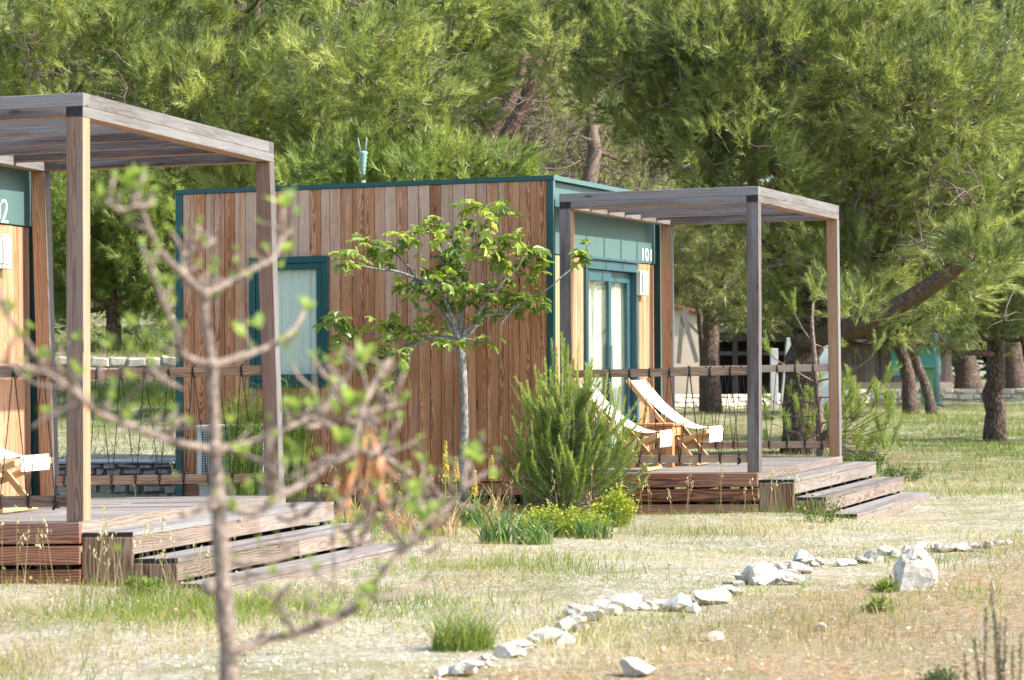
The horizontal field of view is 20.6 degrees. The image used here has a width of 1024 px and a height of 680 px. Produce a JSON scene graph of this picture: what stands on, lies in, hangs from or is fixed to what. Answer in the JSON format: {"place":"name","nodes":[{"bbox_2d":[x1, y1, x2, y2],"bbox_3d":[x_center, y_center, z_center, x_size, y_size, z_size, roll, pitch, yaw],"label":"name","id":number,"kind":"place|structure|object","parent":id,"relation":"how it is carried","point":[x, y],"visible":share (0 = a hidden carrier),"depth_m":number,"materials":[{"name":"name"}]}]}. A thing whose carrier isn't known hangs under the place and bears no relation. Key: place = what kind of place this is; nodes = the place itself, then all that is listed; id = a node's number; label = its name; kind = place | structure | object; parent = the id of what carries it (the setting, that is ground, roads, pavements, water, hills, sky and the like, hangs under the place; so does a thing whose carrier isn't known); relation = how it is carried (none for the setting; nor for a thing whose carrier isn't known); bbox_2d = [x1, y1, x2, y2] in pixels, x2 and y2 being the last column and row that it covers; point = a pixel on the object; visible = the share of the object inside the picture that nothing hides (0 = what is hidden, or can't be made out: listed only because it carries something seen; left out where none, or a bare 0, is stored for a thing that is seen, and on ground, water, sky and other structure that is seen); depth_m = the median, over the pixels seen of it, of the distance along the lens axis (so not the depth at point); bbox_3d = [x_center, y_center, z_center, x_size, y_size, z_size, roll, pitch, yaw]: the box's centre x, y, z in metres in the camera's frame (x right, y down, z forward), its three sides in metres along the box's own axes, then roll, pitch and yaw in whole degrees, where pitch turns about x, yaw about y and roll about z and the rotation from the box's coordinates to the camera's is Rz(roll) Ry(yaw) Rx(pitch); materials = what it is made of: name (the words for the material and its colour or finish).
{"place":"outdoors","nodes":[
{"label":"outdoors","id":0,"kind":"place"},
{"bbox_2d":[0,294,1023,679],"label":"ground","id":1,"kind":"structure","parent":0,"point":[658,574],"depth_m":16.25,"materials":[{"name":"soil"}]},
{"bbox_2d":[0,166,39,495],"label":"cabin","id":2,"kind":"object","parent":1,"relation":"on","point":[16,262],"visible":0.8,"depth_m":21.06,"materials":[{"name":"brown wood"}]},
{"bbox_2d":[0,0,196,174],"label":"pine tree","id":3,"kind":"object","parent":1,"relation":"on","point":[20,61],"visible":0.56,"depth_m":37.58,"materials":[{"name":"green plant"}]},
{"bbox_2d":[0,0,210,306],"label":"pine tree","id":4,"kind":"object","parent":1,"relation":"on","point":[72,61],"visible":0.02,"depth_m":59.91,"materials":[{"name":"green plant"}]},
{"bbox_2d":[56,355,174,377],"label":"pale stone wall","id":5,"kind":"structure","parent":1,"relation":"on","point":[119,362],"depth_m":41.90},
{"bbox_2d":[59,458,175,495],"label":"dry stone wall","id":6,"kind":"structure","parent":1,"relation":"on","point":[125,466],"depth_m":30.54,"materials":[{"name":"stone"}]},
{"bbox_2d":[116,572,171,595],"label":"leafy weed","id":7,"kind":"object","parent":1,"relation":"on","point":[152,583],"visible":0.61,"depth_m":16.47,"materials":[{"name":"green plant"}]},
{"bbox_2d":[50,166,255,350],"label":"pine tree","id":8,"kind":"object","parent":1,"relation":"on","point":[114,246],"visible":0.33,"depth_m":43.92,"materials":[{"name":"green plant"}]},
{"bbox_2d":[0,495,401,592],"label":"wooden deck","id":9,"kind":"structure","parent":1,"relation":"on","point":[126,516],"depth_m":17.81,"materials":[{"name":"brown wood"}]},
{"bbox_2d":[0,447,52,512],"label":"deck chair","id":10,"kind":"object","parent":9,"relation":"on","point":[42,462],"visible":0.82,"depth_m":18.74,"materials":[{"name":"white wood"}]},
{"bbox_2d":[0,93,283,521],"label":"pergola","id":11,"kind":"object","parent":9,"relation":"on","point":[77,137],"visible":0.84,"depth_m":19.71,"materials":[{"name":"brown wood"}]},
{"bbox_2d":[74,0,376,201],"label":"pine tree","id":12,"kind":"object","parent":1,"relation":"on","point":[238,59],"visible":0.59,"depth_m":37.85,"materials":[{"name":"green plant"}]},
{"bbox_2d":[196,424,265,495],"bbox_3d":[-2.602,1.331,26.683,0.700,1.071,0.355,0,-1,18],"label":"outdoor unit","id":13,"kind":"object","parent":1,"relation":"on","point":[204,489],"visible":0.09,"depth_m":26.61,"materials":[{"name":"metal"}]},
{"bbox_2d":[203,379,264,494],"bbox_3d":[-2.435,0.961,25.589,0.758,1.238,0.208,0,-1,0],"label":"reed shrub","id":14,"kind":"object","parent":1,"relation":"on","point":[242,465],"visible":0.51,"depth_m":25.57,"materials":[{"name":"plant"}]},
{"bbox_2d":[0,162,502,679],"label":"young tree","id":15,"kind":"object","parent":1,"relation":"on","point":[218,506],"visible":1,"depth_m":6.08,"materials":[{"name":"brown plant"}]},
{"bbox_2d":[140,0,381,271],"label":"pine tree","id":16,"kind":"object","parent":1,"relation":"on","point":[257,14],"visible":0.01,"depth_m":61.01,"materials":[{"name":"green plant"}]},
{"bbox_2d":[281,368,317,502],"bbox_3d":[-1.960,0.931,25.592,0.580,1.353,0.162,0,-1,0],"label":"reed shrub","id":17,"kind":"object","parent":1,"relation":"on","point":[290,469],"visible":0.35,"depth_m":25.58,"materials":[{"name":"plant"}]},
{"bbox_2d":[254,115,446,185],"bbox_3d":[-2.046,-0.780,35.445,2.511,4.101,1.566,0,-1,-9],"label":"pine tree","id":18,"kind":"object","parent":1,"relation":"on","point":[350,173],"visible":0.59,"depth_m":35.18,"materials":[{"name":"green plant"}]},
{"bbox_2d":[340,484,378,525],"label":"spiky clump","id":19,"kind":"object","parent":1,"relation":"on","point":[352,520],"visible":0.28,"depth_m":23.30,"materials":[{"name":"beige plant"}]},
{"bbox_2d":[375,503,416,533],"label":"spiky clump","id":20,"kind":"object","parent":1,"relation":"on","point":[399,523],"visible":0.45,"depth_m":22.89,"materials":[{"name":"beige plant"}]},
{"bbox_2d":[255,0,554,182],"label":"pine tree","id":21,"kind":"object","parent":1,"relation":"on","point":[394,82],"visible":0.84,"depth_m":36.56,"materials":[{"name":"green plant"}]},
{"bbox_2d":[277,0,538,178],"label":"pine tree","id":22,"kind":"object","parent":1,"relation":"on","point":[425,104],"visible":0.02,"depth_m":62.42,"materials":[{"name":"green plant"}]},
{"bbox_2d":[174,175,661,512],"bbox_3d":[-0.838,0.203,28.581,3.858,3.478,3.973,0,-1,18],"label":"cabin","id":23,"kind":"object","parent":1,"relation":"on","point":[617,302],"visible":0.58,"depth_m":26.79,"materials":[{"name":"brown wood"}]},
{"bbox_2d":[249,255,328,387],"bbox_3d":[-2.126,-0.171,26.960,0.814,1.263,0.092,0,-1,18],"label":"window","id":24,"kind":"structure","parent":23,"relation":"in","point":[307,275],"depth_m":26.95,"materials":[{"name":"glass"}]},
{"bbox_2d":[358,137,367,182],"bbox_3d":[-1.796,-0.540,34.008,0.117,3.817,0.117,-1,-1,39],"label":"ribbed pole","id":25,"kind":"object","parent":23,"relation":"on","point":[363,157],"visible":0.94,"depth_m":34.00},
{"bbox_2d":[583,256,641,464],"bbox_3d":[0.995,0.217,28.402,0.211,2.076,2.499,0,-1,18],"label":"sliding door","id":26,"kind":"structure","parent":23,"relation":"in","point":[610,299],"depth_m":28.54,"materials":[{"name":"teal paint"}]},
{"bbox_2d":[1,457,847,596],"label":"seed heads","id":27,"kind":"object","parent":1,"relation":"on","point":[163,554],"visible":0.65,"depth_m":16.88,"materials":[{"name":"plant"}]},
{"bbox_2d":[1,477,855,599],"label":"bed grass","id":28,"kind":"structure","parent":1,"relation":"on","point":[97,585],"depth_m":24.87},
{"bbox_2d":[3,482,858,597],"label":"grass","id":29,"kind":"structure","parent":1,"relation":"on","point":[205,566],"depth_m":16.70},
{"bbox_2d":[404,497,469,535],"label":"spiky clump","id":30,"kind":"object","parent":1,"relation":"on","point":[443,526],"visible":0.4,"depth_m":22.59,"materials":[{"name":"beige plant"}]},
{"bbox_2d":[441,441,449,517],"bbox_3d":[-0.562,1.224,23.745,0.079,0.750,0.080,0,-1,0],"label":"flower spike","id":31,"kind":"object","parent":1,"relation":"on","point":[446,466],"visible":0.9,"depth_m":23.74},
{"bbox_2d":[313,199,594,519],"bbox_3d":[-0.520,0.214,25.491,2.553,3.041,1.037,0,-1,0],"label":"fig tree","id":32,"kind":"object","parent":1,"relation":"on","point":[460,292],"visible":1,"depth_m":25.51,"materials":[{"name":"green plant"}]},
{"bbox_2d":[447,659,475,675],"bbox_3d":[-0.221,1.382,11.862,0.146,0.081,0.155,0,-1,0],"label":"edging rock","id":33,"kind":"object","parent":1,"relation":"on","point":[463,666],"visible":0.96,"depth_m":11.80,"materials":[{"name":"stone"}]},
{"bbox_2d":[370,105,558,181],"bbox_3d":[-0.664,-0.623,35.130,2.469,4.739,1.945,0,-1,-38],"label":"pine tree","id":34,"kind":"object","parent":1,"relation":"on","point":[433,167],"visible":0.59,"depth_m":35.09,"materials":[{"name":"green plant"}]},
{"bbox_2d":[409,595,524,651],"bbox_3d":[-0.229,1.340,13.397,0.569,0.287,0.504,-1,-1,42],"label":"grass tuft","id":35,"kind":"object","parent":1,"relation":"on","point":[474,640],"visible":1,"depth_m":13.34,"materials":[{"name":"plant"}]},
{"bbox_2d":[444,487,509,527],"bbox_3d":[-0.362,1.414,23.853,0.797,0.368,0.621,0,-1,0],"label":"leaf clump","id":36,"kind":"object","parent":1,"relation":"on","point":[461,516],"visible":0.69,"depth_m":23.82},
{"bbox_2d":[464,484,515,526],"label":"spiky clump","id":37,"kind":"object","parent":1,"relation":"on","point":[489,507],"visible":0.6,"depth_m":23.85,"materials":[{"name":"green plant"}]},
{"bbox_2d":[405,0,581,178],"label":"pine tree","id":38,"kind":"object","parent":1,"relation":"on","point":[510,106],"visible":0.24,"depth_m":45.14,"materials":[{"name":"green plant"}]},
{"bbox_2d":[458,496,532,543],"bbox_3d":[-0.091,1.362,21.125,0.601,0.361,0.737,0,-1,-31],"label":"leaf clump","id":39,"kind":"object","parent":1,"relation":"on","point":[503,534],"visible":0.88,"depth_m":21.09,"materials":[{"name":"plant"}]},
{"bbox_2d":[493,642,519,657],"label":"edging rock","id":40,"kind":"object","parent":1,"relation":"on","point":[508,649],"visible":0.91,"depth_m":12.85,"materials":[{"name":"stone"}]},
{"bbox_2d":[412,0,607,179],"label":"pine tree","id":41,"kind":"object","parent":1,"relation":"on","point":[514,123],"visible":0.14,"depth_m":45.89,"materials":[{"name":"green plant"}]},
{"bbox_2d":[0,0,1023,377],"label":"wood","id":42,"kind":"object","parent":1,"relation":"on","point":[982,358],"depth_m":118.62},
{"bbox_2d":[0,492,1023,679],"bbox_3d":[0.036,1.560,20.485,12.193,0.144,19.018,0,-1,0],"label":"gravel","id":43,"kind":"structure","parent":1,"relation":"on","point":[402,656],"depth_m":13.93,"materials":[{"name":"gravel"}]},
{"bbox_2d":[2,510,1023,679],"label":"twig litter","id":44,"kind":"object","parent":1,"relation":"on","point":[780,642],"visible":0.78,"depth_m":13.87,"materials":[{"name":"brown plant"}]},
{"bbox_2d":[3,491,1023,621],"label":"meadow flowers","id":45,"kind":"object","parent":1,"relation":"on","point":[566,531],"visible":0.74,"depth_m":16.89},
{"bbox_2d":[403,0,660,189],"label":"pine tree","id":46,"kind":"object","parent":1,"relation":"on","point":[550,173],"visible":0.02,"depth_m":69.92,"materials":[{"name":"green plant"}]},
{"bbox_2d":[55,292,1023,494],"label":"meadow grass","id":47,"kind":"structure","parent":1,"relation":"on","point":[157,397],"depth_m":42.32,"materials":[{"name":"plant"}]},
{"bbox_2d":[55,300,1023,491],"bbox_3d":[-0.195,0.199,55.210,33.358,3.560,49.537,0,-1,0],"label":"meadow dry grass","id":48,"kind":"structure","parent":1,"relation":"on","point":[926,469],"depth_m":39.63,"materials":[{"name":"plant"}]},
{"bbox_2d":[490,506,588,544],"bbox_3d":[0.121,1.387,21.142,0.632,0.316,0.688,-1,-1,42],"label":"leaf clump","id":49,"kind":"object","parent":1,"relation":"on","point":[536,536],"visible":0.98,"depth_m":21.10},
{"bbox_2d":[525,627,562,643],"bbox_3d":[0.159,1.461,13.858,0.208,0.087,0.189,0,-1,0],"label":"edging rock","id":50,"kind":"object","parent":1,"relation":"on","point":[554,630],"visible":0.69,"depth_m":13.81,"materials":[{"name":"stone"}]},
{"bbox_2d":[489,24,608,178],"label":"pine tree","id":51,"kind":"object","parent":1,"relation":"on","point":[554,171],"visible":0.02,"depth_m":53.23,"materials":[{"name":"green plant"}]},
{"bbox_2d":[533,508,591,537],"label":"leaf clump","id":52,"kind":"object","parent":1,"relation":"on","point":[559,533],"visible":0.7,"depth_m":22.78,"materials":[{"name":"green plant"}]},
{"bbox_2d":[511,501,618,537],"bbox_3d":[0.417,1.479,23.031,0.915,0.334,0.661,0,-1,0],"label":"spurge bush","id":53,"kind":"object","parent":1,"relation":"on","point":[535,516],"visible":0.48,"depth_m":22.95,"materials":[{"name":"plant"}]},
{"bbox_2d":[556,616,575,631],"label":"edging rock","id":54,"kind":"object","parent":1,"relation":"on","point":[567,622],"visible":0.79,"depth_m":14.50,"materials":[{"name":"stone"}]},
{"bbox_2d":[492,332,653,517],"bbox_3d":[0.548,0.785,25.084,1.473,1.748,1.029,0,-1,0],"label":"young pine","id":55,"kind":"object","parent":1,"relation":"on","point":[566,424],"visible":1,"depth_m":24.97,"materials":[{"name":"green plant"}]},
{"bbox_2d":[562,604,595,616],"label":"edging rock","id":56,"kind":"object","parent":1,"relation":"on","point":[574,610],"visible":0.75,"depth_m":14.97,"materials":[{"name":"stone"}]},
{"bbox_2d":[557,499,625,538],"bbox_3d":[0.644,1.443,22.531,0.694,0.332,0.604,0,-1,0],"label":"leaf clump","id":57,"kind":"object","parent":1,"relation":"on","point":[580,532],"visible":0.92,"depth_m":22.51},
{"bbox_2d":[591,483,641,526],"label":"spurge bush","id":58,"kind":"object","parent":1,"relation":"on","point":[627,506],"visible":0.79,"depth_m":23.93,"materials":[{"name":"plant"}]},
{"bbox_2d":[526,51,724,190],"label":"pine tree","id":59,"kind":"object","parent":1,"relation":"on","point":[592,136],"visible":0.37,"depth_m":49.58,"materials":[{"name":"green plant"}]},
{"bbox_2d":[610,593,641,610],"bbox_3d":[0.614,1.449,15.484,0.148,0.106,0.212,-1,-1,32],"label":"edging rock","id":60,"kind":"object","parent":1,"relation":"on","point":[625,600],"visible":0.87,"depth_m":15.44,"materials":[{"name":"stone"}]},
{"bbox_2d":[619,657,655,676],"bbox_3d":[0.533,1.406,12.075,0.137,0.090,0.129,0,-1,25],"label":"loose rock","id":61,"kind":"object","parent":1,"relation":"on","point":[632,667],"visible":1,"depth_m":12.04,"materials":[{"name":"stone"}]},
{"bbox_2d":[531,0,787,349],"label":"pine tree","id":62,"kind":"object","parent":1,"relation":"on","point":[690,291],"visible":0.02,"depth_m":77.16,"materials":[{"name":"green plant"}]},
{"bbox_2d":[660,593,691,611],"bbox_3d":[0.904,1.446,15.469,0.178,0.112,0.184,0,-1,0],"label":"edging rock","id":63,"kind":"object","parent":1,"relation":"on","point":[672,601],"visible":0.85,"depth_m":15.42,"materials":[{"name":"stone"}]},
{"bbox_2d":[649,177,721,410],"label":"pine tree","id":64,"kind":"object","parent":1,"relation":"on","point":[699,327],"visible":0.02,"depth_m":62.94,"materials":[{"name":"green plant"}]},
{"bbox_2d":[676,308,698,363],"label":"timber trestle","id":65,"kind":"object","parent":1,"relation":"on","point":[685,322],"visible":0.91,"depth_m":67.35,"materials":[{"name":"grey wood"}]},
{"bbox_2d":[674,304,702,394],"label":"beige hut","id":66,"kind":"object","parent":1,"relation":"on","point":[687,359],"visible":0.26,"depth_m":68.00,"materials":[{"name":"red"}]},
{"bbox_2d":[693,588,730,604],"bbox_3d":[1.108,1.442,15.771,0.228,0.103,0.154,0,-1,-34],"label":"edging rock","id":67,"kind":"object","parent":1,"relation":"on","point":[720,594],"visible":0.94,"depth_m":15.72,"materials":[{"name":"stone"}]},
{"bbox_2d":[663,161,790,412],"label":"pine tree","id":68,"kind":"object","parent":1,"relation":"on","point":[702,268],"visible":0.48,"depth_m":60.37,"materials":[{"name":"green plant"}]},
{"bbox_2d":[559,456,929,519],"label":"wooden deck","id":69,"kind":"structure","parent":1,"relation":"on","point":[870,497],"depth_m":25.88,"materials":[{"name":"brown wood"}]},
{"bbox_2d":[575,381,672,470],"bbox_3d":[1.039,0.799,26.474,0.848,0.851,0.680,0,-1,17],"label":"deck chair","id":70,"kind":"object","parent":69,"relation":"on","point":[666,441],"visible":0.42,"depth_m":26.43,"materials":[{"name":"fabric"}]},
{"bbox_2d":[626,422,684,466],"bbox_3d":[1.388,1.019,27.385,0.500,0.430,0.455,0,-1,18],"label":"table","id":71,"kind":"object","parent":69,"relation":"on","point":[671,450],"visible":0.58,"depth_m":27.20,"materials":[{"name":"brown wood"}]},
{"bbox_2d":[625,378,722,464],"bbox_3d":[1.600,0.796,27.722,0.849,0.852,0.680,0,-1,20],"label":"deck chair","id":72,"kind":"object","parent":69,"relation":"on","point":[639,388],"visible":0.61,"depth_m":27.62,"materials":[{"name":"fabric"}]},
{"bbox_2d":[559,186,841,472],"bbox_3d":[1.920,-0.078,27.666,1.911,2.659,3.855,0,-1,18],"label":"pergola","id":73,"kind":"object","parent":69,"relation":"on","point":[753,207],"visible":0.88,"depth_m":26.12,"materials":[{"name":"brown wood"}]},
{"bbox_2d":[480,0,1023,454],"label":"pine tree","id":74,"kind":"object","parent":1,"relation":"on","point":[817,159],"visible":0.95,"depth_m":36.82,"materials":[{"name":"green plant"}]},
{"bbox_2d":[718,329,788,393],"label":"open shelter","id":75,"kind":"object","parent":1,"relation":"on","point":[733,352],"visible":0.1,"depth_m":77.59,"materials":[{"name":"brown wood"}]},
{"bbox_2d":[743,562,780,584],"bbox_3d":[1.552,1.444,17.363,0.251,0.150,0.179,0,-1,0],"label":"edging rock","id":76,"kind":"object","parent":1,"relation":"on","point":[765,571],"visible":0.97,"depth_m":17.32,"materials":[{"name":"stone"}]},
{"bbox_2d":[770,348,777,409],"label":"slab post","id":77,"kind":"object","parent":1,"relation":"on","point":[773,361],"visible":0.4,"depth_m":66.54,"materials":[{"name":"concrete"}]},
{"bbox_2d":[779,338,790,409],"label":"slab post","id":78,"kind":"object","parent":1,"relation":"on","point":[788,344],"visible":0.28,"depth_m":65.95,"materials":[{"name":"concrete"}]},
{"bbox_2d":[777,571,803,584],"bbox_3d":[1.711,1.463,17.261,0.166,0.095,0.121,0,-1,0],"label":"edging chip","id":79,"kind":"object","parent":1,"relation":"on","point":[786,577],"visible":0.94,"depth_m":17.24,"materials":[{"name":"stone"}]},
{"bbox_2d":[793,550,811,562],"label":"edging rock","id":80,"kind":"object","parent":1,"relation":"on","point":[799,555],"visible":0.74,"depth_m":19.11,"materials":[{"name":"stone"}]},
{"bbox_2d":[795,493,843,523],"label":"leafy weed","id":81,"kind":"object","parent":1,"relation":"on","point":[807,512],"visible":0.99,"depth_m":24.44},
{"bbox_2d":[699,0,946,329],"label":"pine tree","id":82,"kind":"object","parent":1,"relation":"on","point":[762,183],"depth_m":85.49,"materials":[{"name":"green plant"}]},
{"bbox_2d":[819,345,828,405],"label":"standing board","id":83,"kind":"object","parent":1,"relation":"on","point":[823,358],"visible":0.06,"depth_m":69.94,"materials":[{"name":"metal"}]},
{"bbox_2d":[700,215,964,379],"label":"pine tree","id":84,"kind":"object","parent":1,"relation":"on","point":[846,350],"visible":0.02,"depth_m":74.09,"materials":[{"name":"green plant"}]},
{"bbox_2d":[762,265,904,456],"bbox_3d":[3.534,0.419,31.443,1.745,2.527,1.445,0,-1,0],"label":"young pine","id":85,"kind":"object","parent":1,"relation":"on","point":[879,433],"visible":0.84,"depth_m":31.39,"materials":[{"name":"plant"}]},
{"bbox_2d":[675,388,1023,408],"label":"white wall","id":86,"kind":"structure","parent":1,"relation":"on","point":[970,395],"depth_m":73.09,"materials":[{"name":"stone"}]},
{"bbox_2d":[825,444,891,469],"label":"shadowy shrub","id":87,"kind":"object","parent":1,"relation":"on","point":[866,458],"visible":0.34,"depth_m":35.57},
{"bbox_2d":[860,594,895,612],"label":"leafy weed","id":88,"kind":"object","parent":1,"relation":"on","point":[874,603],"visible":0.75,"depth_m":15.18,"materials":[{"name":"green plant"}]},
{"bbox_2d":[820,220,946,413],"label":"pine tree","id":89,"kind":"object","parent":1,"relation":"on","point":[908,395],"visible":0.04,"depth_m":61.37,"materials":[{"name":"green plant"}]},
{"bbox_2d":[871,574,902,592],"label":"leafy weed","id":90,"kind":"object","parent":1,"relation":"on","point":[882,585],"visible":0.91,"depth_m":16.39,"materials":[{"name":"green plant"}]},
{"bbox_2d":[876,462,928,481],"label":"shadowy shrub","id":91,"kind":"object","parent":1,"relation":"on","point":[891,472],"visible":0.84,"depth_m":34.22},
{"bbox_2d":[893,544,937,590],"bbox_3d":[2.375,1.348,16.575,0.262,0.297,0.225,0,-1,0],"label":"boulder","id":92,"kind":"object","parent":1,"relation":"on","point":[914,564],"visible":0.88,"depth_m":16.48,"materials":[{"name":"stone"}]},
{"bbox_2d":[878,221,980,413],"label":"pine tree","id":93,"kind":"object","parent":1,"relation":"on","point":[928,396],"visible":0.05,"depth_m":60.40,"materials":[{"name":"green plant"}]},
{"bbox_2d":[920,366,940,403],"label":"waste bin","id":94,"kind":"object","parent":1,"relation":"on","point":[929,371],"visible":0.3,"depth_m":71.83,"materials":[{"name":"green plastic"}]},
{"bbox_2d":[910,659,963,679],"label":"shadowy shrub","id":95,"kind":"object","parent":1,"relation":"on","point":[933,676],"visible":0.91,"depth_m":11.79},
{"bbox_2d":[933,326,942,405],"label":"lamp pole","id":96,"kind":"object","parent":1,"relation":"on","point":[936,391],"visible":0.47,"depth_m":70.93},
{"bbox_2d":[934,542,955,552],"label":"edging rock","id":97,"kind":"object","parent":1,"relation":"on","point":[937,546],"visible":0.95,"depth_m":21.29,"materials":[{"name":"stone"}]},
{"bbox_2d":[903,1,1023,441],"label":"pine tree","id":98,"kind":"object","parent":1,"relation":"on","point":[994,428],"visible":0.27,"depth_m":46.26,"materials":[{"name":"green plant"}]},
{"bbox_2d":[927,202,1019,388],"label":"pine tree","id":99,"kind":"object","parent":1,"relation":"on","point":[967,374],"visible":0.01,"depth_m":87.70,"materials":[{"name":"brown plant"}]},
{"bbox_2d":[936,584,1023,679],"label":"heath sprigs","id":100,"kind":"object","parent":1,"relation":"on","point":[999,670],"visible":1,"depth_m":9.95,"materials":[{"name":"plant"}]},
{"bbox_2d":[945,191,1023,388],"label":"pine tree","id":101,"kind":"object","parent":1,"relation":"on","point":[1014,371],"visible":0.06,"depth_m":83.74,"materials":[{"name":"green plant"}]},
{"bbox_2d":[954,0,1023,327],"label":"pine tree","id":102,"kind":"object","parent":1,"relation":"on","point":[993,3],"visible":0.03,"depth_m":71.39,"materials":[{"name":"green plant"}]},
{"bbox_2d":[0,484,1023,679],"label":"green grass","id":103,"kind":"structure","parent":0,"point":[160,603],"depth_m":15.84,"materials":[{"name":"plant"}]},
{"bbox_2d":[818,339,957,389],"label":"wooden shed","id":104,"kind":"structure","parent":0,"point":[876,363],"depth_m":79.00,"materials":[{"name":"grey wood"}]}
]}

